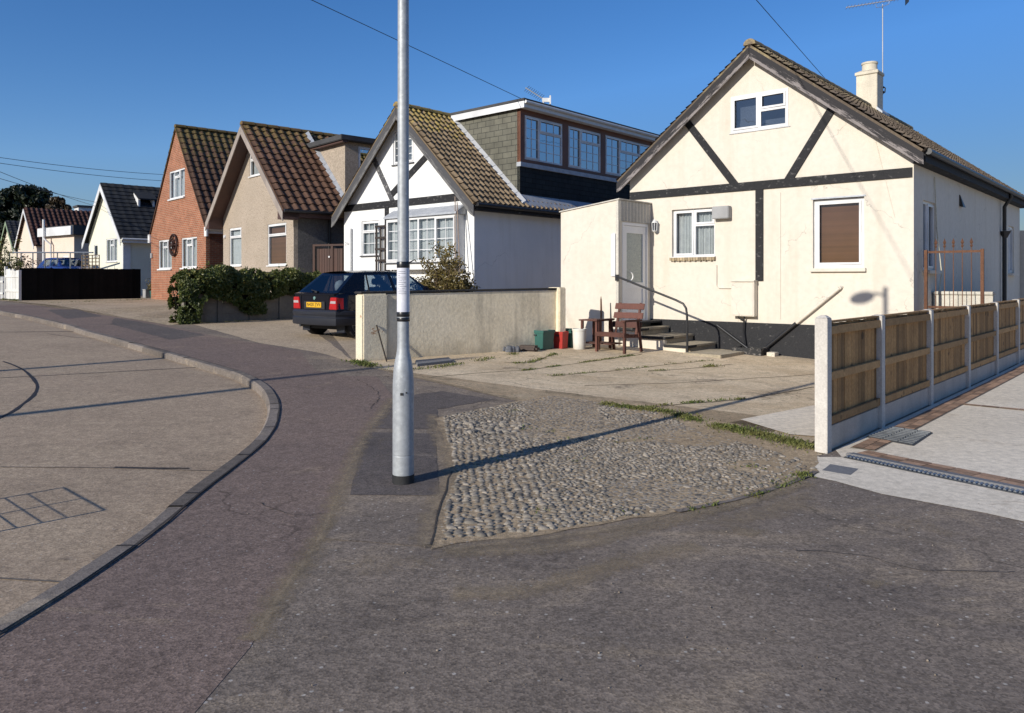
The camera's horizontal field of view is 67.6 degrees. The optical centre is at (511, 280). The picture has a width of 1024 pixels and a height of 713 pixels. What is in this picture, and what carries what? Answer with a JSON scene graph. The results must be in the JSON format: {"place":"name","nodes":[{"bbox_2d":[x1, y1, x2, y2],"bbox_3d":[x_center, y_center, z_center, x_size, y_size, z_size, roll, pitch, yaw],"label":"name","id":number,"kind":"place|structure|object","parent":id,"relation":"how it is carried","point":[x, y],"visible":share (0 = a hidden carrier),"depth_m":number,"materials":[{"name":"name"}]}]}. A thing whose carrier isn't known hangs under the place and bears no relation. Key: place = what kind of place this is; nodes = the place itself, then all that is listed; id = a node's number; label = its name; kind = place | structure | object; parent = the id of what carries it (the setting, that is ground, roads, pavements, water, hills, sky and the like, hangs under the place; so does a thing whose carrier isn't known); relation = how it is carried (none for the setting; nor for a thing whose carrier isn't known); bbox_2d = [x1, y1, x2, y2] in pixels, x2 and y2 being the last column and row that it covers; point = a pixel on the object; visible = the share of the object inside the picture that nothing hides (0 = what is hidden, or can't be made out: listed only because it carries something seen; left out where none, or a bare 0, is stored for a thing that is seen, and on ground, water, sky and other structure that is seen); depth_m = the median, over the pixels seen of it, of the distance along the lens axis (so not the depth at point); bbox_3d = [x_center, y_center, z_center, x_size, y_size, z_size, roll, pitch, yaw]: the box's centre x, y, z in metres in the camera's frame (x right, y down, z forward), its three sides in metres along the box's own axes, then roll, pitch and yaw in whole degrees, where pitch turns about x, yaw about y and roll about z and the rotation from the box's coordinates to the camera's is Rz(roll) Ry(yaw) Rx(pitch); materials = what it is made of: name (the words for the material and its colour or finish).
{"place":"outdoors","nodes":[
{"label":"outdoors","id":0,"kind":"place"},
{"bbox_2d":[0,276,3,298],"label":"picket fence","id":1,"kind":"object","parent":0,"point":[1,287],"visible":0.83,"depth_m":32.80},
{"bbox_2d":[1,163,160,180],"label":"overhead wire","id":2,"kind":"object","parent":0,"point":[80,173],"visible":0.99,"depth_m":34.77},
{"bbox_2d":[0,157,162,174],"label":"overhead wire","id":3,"kind":"object","parent":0,"point":[77,167],"visible":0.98,"depth_m":34.72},
{"bbox_2d":[0,297,272,324],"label":"driveway","id":4,"kind":"structure","parent":0,"point":[160,319],"depth_m":26.07,"materials":[{"name":"concrete"}]},
{"bbox_2d":[75,301,167,309],"bbox_3d":[-13.842,0.901,28.834,2.457,0.090,8.885,0,0,9],"label":"concrete strip","id":5,"kind":"object","parent":4,"relation":"on","point":[118,305],"visible":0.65,"depth_m":27.40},
{"bbox_2d":[112,310,176,317],"bbox_3d":[-10.756,0.990,22.989,1.291,0.065,4.358,0,0,9],"label":"concrete strip","id":6,"kind":"object","parent":4,"relation":"on","point":[128,315],"visible":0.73,"depth_m":22.61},
{"bbox_2d":[0,315,277,617],"bbox_3d":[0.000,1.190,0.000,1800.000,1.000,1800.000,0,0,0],"label":"road","id":7,"kind":"structure","parent":0,"point":[64,515],"depth_m":7.60,"materials":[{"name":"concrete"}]},
{"bbox_2d":[0,361,38,417],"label":"road seam","id":8,"kind":"object","parent":7,"relation":"on","point":[34,380],"visible":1,"depth_m":10.04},
{"bbox_2d":[0,577,60,581],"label":"road seam","id":9,"kind":"object","parent":7,"relation":"on","point":[30,579],"visible":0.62,"depth_m":4.30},
{"bbox_2d":[1,466,214,470],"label":"road seam","id":10,"kind":"object","parent":7,"relation":"on","point":[134,468],"visible":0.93,"depth_m":6.62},
{"bbox_2d":[0,310,278,633],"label":"kerb","id":11,"kind":"structure","parent":7,"relation":"on","point":[264,391],"depth_m":6.37,"materials":[{"name":"concrete"}]},
{"bbox_2d":[0,342,279,632],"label":"kerb gap","id":12,"kind":"object","parent":11,"relation":"on","point":[170,517],"visible":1,"depth_m":5.24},
{"bbox_2d":[114,467,187,468],"bbox_3d":[-3.137,1.633,6.645,0.646,0.012,0.056,0,0,0],"label":"road seam","id":13,"kind":"object","parent":7,"relation":"on","point":[152,467],"visible":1,"depth_m":6.64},
{"bbox_2d":[0,305,392,712],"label":"footway","id":14,"kind":"structure","parent":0,"point":[159,620],"depth_m":4.18,"materials":[{"name":"asphalt"}]},
{"bbox_2d":[49,309,99,318],"bbox_3d":[-12.890,0.976,22.440,0.987,0.082,4.909,0,0,-37],"label":"asphalt patch","id":15,"kind":"object","parent":14,"relation":"on","point":[69,313],"visible":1,"depth_m":22.31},
{"bbox_2d":[111,318,203,339],"bbox_3d":[-8.792,1.106,18.010,0.976,0.170,6.611,0,0,-43],"label":"asphalt patch","id":16,"kind":"object","parent":14,"relation":"on","point":[160,331],"visible":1,"depth_m":17.18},
{"bbox_2d":[194,319,355,360],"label":"driveway","id":17,"kind":"structure","parent":0,"point":[289,333],"depth_m":16.53,"materials":[{"name":"beige concrete"}]},
{"bbox_2d":[293,270,435,336],"bbox_3d":[-2.985,0.495,17.526,1.880,1.430,3.916,0,0,40],"label":"parked hatchback","id":18,"kind":"object","parent":17,"relation":"on","point":[318,309],"visible":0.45,"depth_m":16.15,"materials":[{"name":"blue paint"}]},
{"bbox_2d":[375,225,393,286],"bbox_3d":[-3.700,-0.157,22.096,0.793,2.874,0.058,0,0,42],"label":"trellis","id":19,"kind":"object","parent":17,"relation":"on","point":[377,260],"visible":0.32,"depth_m":22.20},
{"bbox_2d":[410,240,480,292],"bbox_3d":[-1.653,0.117,18.711,1.733,2.205,1.864,0,0,17],"label":"garden shrub","id":20,"kind":"object","parent":17,"relation":"on","point":[446,277],"visible":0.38,"depth_m":18.41,"materials":[{"name":"green plant"}]},
{"bbox_2d":[0,295,1023,712],"bbox_3d":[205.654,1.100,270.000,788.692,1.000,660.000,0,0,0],"label":"pavement","id":21,"kind":"structure","parent":0,"point":[338,637],"depth_m":3.61,"materials":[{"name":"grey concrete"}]},
{"bbox_2d":[0,220,19,271],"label":"cream house","id":22,"kind":"structure","parent":21,"relation":"on","point":[12,227],"depth_m":59.35,"materials":[{"name":"paint"}]},
{"bbox_2d":[0,232,24,276],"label":"green shrub","id":23,"kind":"object","parent":21,"relation":"on","point":[7,261],"visible":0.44,"depth_m":36.18,"materials":[{"name":"green plant"}]},
{"bbox_2d":[0,253,39,275],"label":"dry shrub","id":24,"kind":"object","parent":21,"relation":"on","point":[25,265],"visible":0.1,"depth_m":36.94,"materials":[{"name":"beige plant"}]},
{"bbox_2d":[0,184,52,236],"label":"evergreen tree","id":25,"kind":"object","parent":21,"relation":"on","point":[16,199],"visible":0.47,"depth_m":76.24,"materials":[{"name":"green plant"}]},
{"bbox_2d":[6,252,93,267],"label":"pipe railing","id":26,"kind":"object","parent":21,"relation":"on","point":[49,252],"visible":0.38,"depth_m":40.09,"materials":[{"name":"metal"}]},
{"bbox_2d":[13,205,92,267],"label":"pink house","id":27,"kind":"structure","parent":21,"relation":"on","point":[49,230],"depth_m":50.49,"materials":[{"name":"paint"}]},
{"bbox_2d":[44,196,71,209],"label":"bronze tree","id":28,"kind":"object","parent":21,"relation":"on","point":[58,202],"visible":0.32,"depth_m":73.72,"materials":[{"name":"brown plant"}]},
{"bbox_2d":[38,257,91,268],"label":"blue car","id":29,"kind":"object","parent":21,"relation":"on","point":[66,264],"visible":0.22,"depth_m":40.23,"materials":[{"name":"paint"}]},
{"bbox_2d":[19,268,140,299],"bbox_3d":[-18.561,0.265,33.049,0.120,1.548,4.756,0,0,44],"label":"black fence","id":30,"kind":"object","parent":21,"relation":"on","point":[56,283],"visible":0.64,"depth_m":32.90,"materials":[{"name":"wood"}]},
{"bbox_2d":[4,266,20,300],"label":"white gate","id":31,"kind":"structure","parent":30,"relation":"attached to","point":[12,283],"depth_m":31.84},
{"bbox_2d":[81,255,99,268],"bbox_3d":[-20.047,-0.152,36.360,1.075,2.104,0.067,0,0,17],"label":"trellis","id":32,"kind":"object","parent":21,"relation":"on","point":[92,258],"visible":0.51,"depth_m":36.35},
{"bbox_2d":[82,182,159,294],"bbox_3d":[-17.334,-1.923,44.616,6.261,6.466,12.380,0,0,45],"label":"bungalow","id":33,"kind":"object","parent":21,"relation":"on","point":[117,231],"visible":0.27,"depth_m":39.95,"materials":[{"name":"white paint"}]},
{"bbox_2d":[105,238,117,262],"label":"window","id":34,"kind":"structure","parent":33,"relation":"in","point":[112,242],"depth_m":39.93,"materials":[{"name":"white plastic"}]},
{"bbox_2d":[148,124,237,299],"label":"brick house","id":35,"kind":"structure","parent":21,"relation":"on","point":[197,160],"depth_m":31.45,"materials":[{"name":"orange brick"}]},
{"bbox_2d":[157,240,171,269],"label":"window","id":36,"kind":"structure","parent":35,"relation":"in","point":[166,257],"depth_m":32.85,"materials":[{"name":"white plastic"}]},
{"bbox_2d":[168,234,177,255],"bbox_3d":[-14.073,-1.456,31.683,0.160,0.938,0.938,0,0,-42],"label":"cart wheel","id":37,"kind":"object","parent":35,"relation":"attached to","point":[172,242],"visible":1,"depth_m":31.64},
{"bbox_2d":[167,168,184,200],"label":"window","id":38,"kind":"structure","parent":35,"relation":"in","point":[178,175],"depth_m":31.74,"materials":[{"name":"white plastic"}]},
{"bbox_2d":[179,237,196,268],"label":"window","id":39,"kind":"structure","parent":35,"relation":"in","point":[190,243],"depth_m":30.72,"materials":[{"name":"white plastic"}]},
{"bbox_2d":[181,292,295,322],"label":"panel wall","id":40,"kind":"structure","parent":21,"relation":"on","point":[282,307],"depth_m":20.00,"materials":[{"name":"grey concrete"}]},
{"bbox_2d":[167,261,321,324],"bbox_3d":[-6.923,0.322,20.302,1.144,1.631,4.174,0,0,44],"label":"ivy hedge","id":41,"kind":"object","parent":21,"relation":"on","point":[250,289],"visible":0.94,"depth_m":19.60,"materials":[{"name":"green plant"}]},
{"bbox_2d":[205,121,375,291],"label":"pebbledash house","id":42,"kind":"structure","parent":21,"relation":"on","point":[280,191],"depth_m":25.36,"materials":[{"name":"paint"}]},
{"bbox_2d":[230,227,241,266],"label":"window","id":43,"kind":"structure","parent":42,"relation":"in","point":[236,237],"depth_m":27.36,"materials":[{"name":"white plastic"}]},
{"bbox_2d":[248,155,259,177],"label":"window","id":44,"kind":"structure","parent":42,"relation":"in","point":[256,173],"depth_m":26.20,"materials":[{"name":"white plastic"}]},
{"bbox_2d":[266,222,285,266],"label":"window","id":45,"kind":"structure","parent":42,"relation":"in","point":[277,234],"depth_m":24.87,"materials":[{"name":"white plastic"}]},
{"bbox_2d":[313,244,343,290],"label":"side gate","id":46,"kind":"structure","parent":42,"relation":"attached to","point":[330,260],"depth_m":23.98,"materials":[{"name":"wood"}]},
{"bbox_2d":[358,146,369,168],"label":"window","id":47,"kind":"structure","parent":42,"relation":"in","point":[362,151],"depth_m":25.62,"materials":[{"name":"glass"}]},
{"bbox_2d":[240,398,392,638],"bbox_3d":[-1.353,1.542,6.531,0.394,0.109,6.424,0,0,-4],"label":"dust drift","id":48,"kind":"object","parent":21,"relation":"on","point":[348,468],"visible":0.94,"depth_m":4.78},
{"bbox_2d":[249,495,338,639],"bbox_3d":[-1.204,1.596,4.541,0.165,0.001,2.428,0,0,-4],"label":"dust drift","id":49,"kind":"object","parent":48,"relation":"on","point":[275,599],"visible":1,"depth_m":3.99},
{"bbox_2d":[300,351,390,375],"bbox_3d":[-3.021,1.363,12.565,0.872,0.134,3.373,0,0,-33],"label":"asphalt patch","id":50,"kind":"object","parent":21,"relation":"on","point":[328,364],"visible":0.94,"depth_m":12.10,"materials":[{"name":"asphalt"}]},
{"bbox_2d":[325,500,437,544],"bbox_3d":[-0.829,1.597,5.072,0.692,0.001,0.942,0,0,0],"label":"asphalt patch","id":51,"kind":"object","parent":21,"relation":"on","point":[375,521],"visible":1,"depth_m":5.03,"materials":[{"name":"asphalt"}]},
{"bbox_2d":[350,432,438,494],"bbox_3d":[-1.013,1.571,6.722,0.712,0.051,2.210,0,0,-6],"label":"asphalt patch","id":52,"kind":"object","parent":21,"relation":"on","point":[373,473],"visible":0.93,"depth_m":6.45,"materials":[{"name":"asphalt"}]},
{"bbox_2d":[392,0,414,484],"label":"street lamp","id":53,"kind":"object","parent":21,"relation":"on","point":[403,426],"visible":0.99,"depth_m":6.00,"materials":[{"name":"grey metal"}]},
{"bbox_2d":[371,391,494,428],"bbox_3d":[-0.865,1.521,9.101,1.307,0.065,2.333,0,0,0],"label":"asphalt patch","id":54,"kind":"object","parent":21,"relation":"on","point":[426,405],"visible":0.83,"depth_m":9.25,"materials":[{"name":"asphalt"}]},
{"bbox_2d":[331,98,659,291],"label":"white dormer house","id":55,"kind":"structure","parent":21,"relation":"on","point":[515,176],"depth_m":21.69,"materials":[{"name":"paint"}]},
{"bbox_2d":[359,220,379,256],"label":"window","id":56,"kind":"structure","parent":55,"relation":"in","point":[370,225],"depth_m":22.81,"materials":[{"name":"white plastic"}]},
{"bbox_2d":[391,131,413,166],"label":"window","id":57,"kind":"structure","parent":55,"relation":"in","point":[411,144],"depth_m":21.70,"materials":[{"name":"white plastic"}]},
{"bbox_2d":[384,214,457,263],"bbox_3d":[-2.473,-1.081,20.772,2.909,1.263,0.188,0,0,42],"label":"bay window","id":58,"kind":"structure","parent":55,"relation":"in","point":[423,231],"depth_m":20.70,"materials":[{"name":"white plastic"}]},
{"bbox_2d":[525,87,550,104],"bbox_3d":[0.787,-5.473,23.207,0.865,0.946,0.203,0,0,18],"label":"aerial","id":59,"kind":"object","parent":55,"relation":"on","point":[546,100],"visible":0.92,"depth_m":23.06,"materials":[{"name":"metal"}]},
{"bbox_2d":[525,115,561,165],"bbox_3d":[0.902,-4.000,22.012,0.078,1.240,1.737,0,0,42],"label":"window","id":60,"kind":"structure","parent":55,"relation":"in","point":[543,138],"depth_m":22.01,"materials":[{"name":"glass"}]},
{"bbox_2d":[568,126,600,172],"bbox_3d":[2.216,-4.000,23.493,0.078,1.240,1.701,0,0,42],"label":"window","id":61,"kind":"structure","parent":55,"relation":"in","point":[584,146],"depth_m":23.50,"materials":[{"name":"glass"}]},
{"bbox_2d":[605,135,648,175],"bbox_3d":[3.852,-4.000,25.336,0.078,1.240,2.750,0,0,42],"label":"window","id":62,"kind":"structure","parent":55,"relation":"in","point":[620,154],"depth_m":24.92,"materials":[{"name":"glass"}]},
{"bbox_2d":[455,542,701,597],"bbox_3d":[0.423,1.595,4.184,1.805,0.001,0.482,0,0,-27],"label":"dust drift","id":63,"kind":"object","parent":21,"relation":"on","point":[643,556],"visible":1,"depth_m":4.14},
{"bbox_2d":[237,393,978,690],"bbox_3d":[0.378,1.486,7.743,5.957,0.222,9.671,0,0,-20],"label":"grit","id":64,"kind":"object","parent":21,"relation":"on","point":[619,592],"visible":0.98,"depth_m":3.66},
{"bbox_2d":[431,394,818,548],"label":"cobblestones","id":65,"kind":"structure","parent":21,"relation":"on","point":[498,518],"depth_m":6.48,"materials":[{"name":"stone"}]},
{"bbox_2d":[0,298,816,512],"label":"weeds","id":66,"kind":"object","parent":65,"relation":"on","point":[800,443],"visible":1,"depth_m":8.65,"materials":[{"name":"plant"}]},
{"bbox_2d":[420,415,455,546],"bbox_3d":[-0.639,1.560,6.646,0.474,0.066,4.291,0,0,-5],"label":"dust drift","id":67,"kind":"object","parent":65,"relation":"on","point":[425,540],"visible":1,"depth_m":5.71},
{"bbox_2d":[430,471,452,544],"bbox_3d":[-0.503,1.590,5.476,0.028,0.001,1.769,0,0,0],"label":"bed crack","id":68,"kind":"object","parent":65,"relation":"on","point":[439,507],"visible":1,"depth_m":5.37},
{"bbox_2d":[464,420,529,433],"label":"loose stones","id":69,"kind":"object","parent":65,"relation":"on","point":[471,423],"visible":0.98,"depth_m":8.06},
{"bbox_2d":[444,480,807,550],"bbox_3d":[0.990,1.593,5.218,3.388,0.001,0.523,0,0,-28],"label":"edging","id":70,"kind":"object","parent":65,"relation":"on","point":[607,528],"visible":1,"depth_m":4.98,"materials":[{"name":"concrete"}]},
{"bbox_2d":[675,471,818,511],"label":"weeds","id":71,"kind":"object","parent":65,"relation":"on","point":[725,501],"visible":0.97,"depth_m":5.58,"materials":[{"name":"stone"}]},
{"bbox_2d":[445,483,806,555],"bbox_3d":[0.985,1.595,5.122,3.393,0.001,0.644,0,0,-29],"label":"dust drift","id":72,"kind":"object","parent":21,"relation":"on","point":[540,548],"visible":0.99,"depth_m":4.64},
{"bbox_2d":[796,550,1013,571],"bbox_3d":[2.197,1.595,4.300,1.127,0.001,0.152,0,0,19],"label":"asphalt crack","id":73,"kind":"object","parent":21,"relation":"on","point":[892,563],"visible":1,"depth_m":4.32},
{"bbox_2d":[0,0,1023,229],"label":"sky","id":74,"kind":"structure","parent":0,"point":[104,85],"materials":[{"name":"blue"}]},
{"bbox_2d":[359,343,885,455],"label":"yard","id":75,"kind":"structure","parent":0,"point":[511,381],"depth_m":11.64,"materials":[{"name":"concrete"}]},
{"bbox_2d":[415,357,452,366],"bbox_3d":[-1.329,1.382,12.855,0.368,0.084,0.948,0,0,44],"label":"paving slab","id":76,"kind":"object","parent":75,"relation":"on","point":[434,361],"depth_m":12.75,"materials":[{"name":"grey concrete"}]},
{"bbox_2d":[354,287,565,360],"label":"garden wall","id":77,"kind":"structure","parent":75,"relation":"on","point":[460,321],"depth_m":14.00,"materials":[{"name":"paint"}]},
{"bbox_2d":[502,345,519,351],"bbox_3d":[-0.033,1.304,14.598,0.382,0.118,0.220,0,0,0],"label":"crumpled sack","id":78,"kind":"object","parent":75,"relation":"on","point":[509,348],"visible":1,"depth_m":14.52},
{"bbox_2d":[519,345,539,351],"bbox_3d":[0.320,1.321,14.779,0.400,0.120,0.240,0,0,23],"label":"rubble slab","id":79,"kind":"object","parent":75,"relation":"on","point":[532,348],"depth_m":14.70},
{"bbox_2d":[534,329,554,349],"bbox_3d":[0.545,1.175,15.199,0.505,0.376,0.389,0,0,42],"label":"recycling box","id":80,"kind":"object","parent":75,"relation":"on","point":[544,340],"visible":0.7,"depth_m":15.01,"materials":[{"name":"green plastic"}]},
{"bbox_2d":[554,331,568,348],"bbox_3d":[0.970,1.199,15.345,0.269,0.340,0.213,0,0,42],"label":"storage box","id":81,"kind":"object","parent":75,"relation":"on","point":[560,340],"visible":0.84,"depth_m":15.27,"materials":[{"name":"red plastic"}]},
{"bbox_2d":[566,328,572,346],"bbox_3d":[1.146,1.177,15.652,0.383,0.373,0.287,0,0,42],"label":"lidded bin","id":82,"kind":"object","parent":75,"relation":"on","point":[570,339],"visible":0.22,"depth_m":15.48,"materials":[{"name":"green plastic"}]},
{"bbox_2d":[572,328,586,349],"bbox_3d":[1.348,1.174,15.289,0.295,0.410,0.295,0,0,0],"label":"white bucket","id":83,"kind":"object","parent":75,"relation":"on","point":[579,338],"visible":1,"depth_m":15.18,"materials":[{"name":"plastic"}]},
{"bbox_2d":[579,318,621,349],"bbox_3d":[1.790,1.085,15.340,0.760,0.588,0.495,0,0,42],"label":"side table","id":84,"kind":"object","parent":75,"relation":"on","point":[609,343],"visible":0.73,"depth_m":15.39,"materials":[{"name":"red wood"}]},
{"bbox_2d":[593,302,644,353],"bbox_3d":[2.121,0.929,14.996,0.730,0.957,0.783,0,0,42],"label":"garden armchair","id":85,"kind":"object","parent":75,"relation":"on","point":[636,323],"visible":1,"depth_m":15.02,"materials":[{"name":"red wood"}]},
{"bbox_2d":[620,325,744,358],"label":"concrete steps","id":86,"kind":"structure","parent":75,"relation":"on","point":[658,337],"depth_m":15.60,"materials":[{"name":"concrete"}]},
{"bbox_2d":[585,374,812,385],"bbox_3d":[3.027,1.530,11.695,4.221,0.034,0.180,0,0,-22],"label":"yard crack","id":87,"kind":"object","parent":75,"relation":"on","point":[700,381],"visible":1,"depth_m":11.55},
{"bbox_2d":[654,387,811,406],"bbox_3d":[3.052,1.568,10.191,3.453,0.010,0.243,0,0,-33],"label":"yard crack","id":88,"kind":"object","parent":75,"relation":"on","point":[741,399],"visible":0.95,"depth_m":10.06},
{"bbox_2d":[741,405,814,435],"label":"pale slab","id":89,"kind":"structure","parent":75,"relation":"on","point":[799,421],"depth_m":8.64,"materials":[{"name":"concrete"}]},
{"bbox_2d":[559,38,1023,358],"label":"cream bungalow","id":90,"kind":"object","parent":75,"relation":"on","point":[777,204],"visible":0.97,"depth_m":15.48,"materials":[{"name":"white paint"}]},
{"bbox_2d":[615,275,687,351],"bbox_3d":[2.818,0.777,15.531,1.673,1.786,0.063,0,0,40],"label":"handrail","id":91,"kind":"object","parent":90,"relation":"attached to","point":[617,277],"visible":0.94,"depth_m":15.24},
{"bbox_2d":[674,208,714,256],"bbox_3d":[3.958,-1.014,16.439,1.014,1.031,0.166,0,0,42],"label":"window","id":92,"kind":"structure","parent":90,"relation":"in","point":[694,229],"depth_m":16.43,"materials":[{"name":"white plastic"}]},
{"bbox_2d":[729,88,788,134],"bbox_3d":[4.972,-3.386,15.370,1.281,0.767,0.078,0,0,42],"label":"window","id":93,"kind":"structure","parent":90,"relation":"in","point":[760,108],"depth_m":15.34,"materials":[{"name":"white plastic"}]},
{"bbox_2d":[810,197,865,271],"bbox_3d":[6.151,-0.849,14.379,1.012,1.384,0.240,0,0,42],"label":"window","id":94,"kind":"structure","parent":90,"relation":"in","point":[839,222],"depth_m":14.45,"materials":[{"name":"white plastic"}]},
{"bbox_2d":[846,0,908,93],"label":"television aerial","id":95,"kind":"object","parent":90,"relation":"attached to","point":[873,3],"visible":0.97,"depth_m":21.08,"materials":[{"name":"metal"}]},
{"bbox_2d":[923,201,943,273],"bbox_3d":[7.829,-0.792,14.307,0.230,1.350,1.030,0,0,42],"label":"window","id":96,"kind":"structure","parent":90,"relation":"in","point":[928,208],"depth_m":14.36,"materials":[{"name":"white plastic"}]},
{"bbox_2d":[1008,226,1018,275],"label":"window","id":97,"kind":"structure","parent":90,"relation":"in","point":[1010,273],"depth_m":20.85,"materials":[{"name":"white plastic"}]},
{"bbox_2d":[933,291,996,308],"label":"block wall","id":98,"kind":"structure","parent":75,"relation":"on","point":[988,297],"depth_m":14.10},
{"bbox_2d":[756,0,824,77],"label":"overhead wire","id":99,"kind":"object","parent":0,"point":[789,37],"visible":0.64,"depth_m":17.85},
{"bbox_2d":[814,456,1023,520],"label":"apron","id":100,"kind":"object","parent":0,"point":[898,482],"visible":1,"depth_m":5.85,"materials":[{"name":"concrete"}]},
{"bbox_2d":[823,464,857,474],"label":"inspection cover","id":101,"kind":"structure","parent":100,"relation":"on","point":[840,469],"depth_m":6.44,"materials":[{"name":"metal"}]},
{"bbox_2d":[836,361,1023,480],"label":"drive","id":102,"kind":"structure","parent":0,"point":[985,439],"depth_m":7.75,"materials":[{"name":"concrete"}]},
{"bbox_2d":[866,426,932,445],"bbox_3d":[3.989,1.593,7.805,0.801,0.035,0.476,0,0,-44],"label":"inspection cover","id":103,"kind":"object","parent":102,"relation":"on","point":[907,436],"visible":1,"depth_m":7.76,"materials":[{"name":"metal"}]},
{"bbox_2d":[815,298,1023,453],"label":"garden fence","id":104,"kind":"object","parent":102,"relation":"on","point":[874,372],"visible":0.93,"depth_m":8.91,"materials":[{"name":"wood"}]},
{"bbox_2d":[844,452,1023,495],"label":"drainage channel","id":105,"kind":"object","parent":102,"relation":"on","point":[981,482],"visible":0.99,"depth_m":6.24,"materials":[{"name":"metal"}]},
{"bbox_2d":[850,368,1023,450],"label":"paver bedding","id":106,"kind":"object","parent":102,"relation":"on","point":[942,414],"visible":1,"depth_m":9.28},
{"bbox_2d":[852,364,1023,486],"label":"paver bands","id":107,"kind":"object","parent":102,"relation":"on","point":[877,444],"visible":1,"depth_m":8.35,"materials":[{"name":"brick"}]},
{"bbox_2d":[924,238,983,308],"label":"iron gate","id":108,"kind":"structure","parent":0,"point":[962,251],"depth_m":13.42,"materials":[{"name":"metal"}]},
{"bbox_3d":[-13.464,-2.070,0.609,0.240,7.920,0.195,0,0,0],"label":"telegraph pole","id":109,"kind":"object","parent":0,"visible":0},
{"bbox_2d":[312,0,518,97],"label":"overhead wire","id":110,"kind":"object","parent":109,"relation":"attached to","point":[410,46],"visible":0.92,"depth_m":17.54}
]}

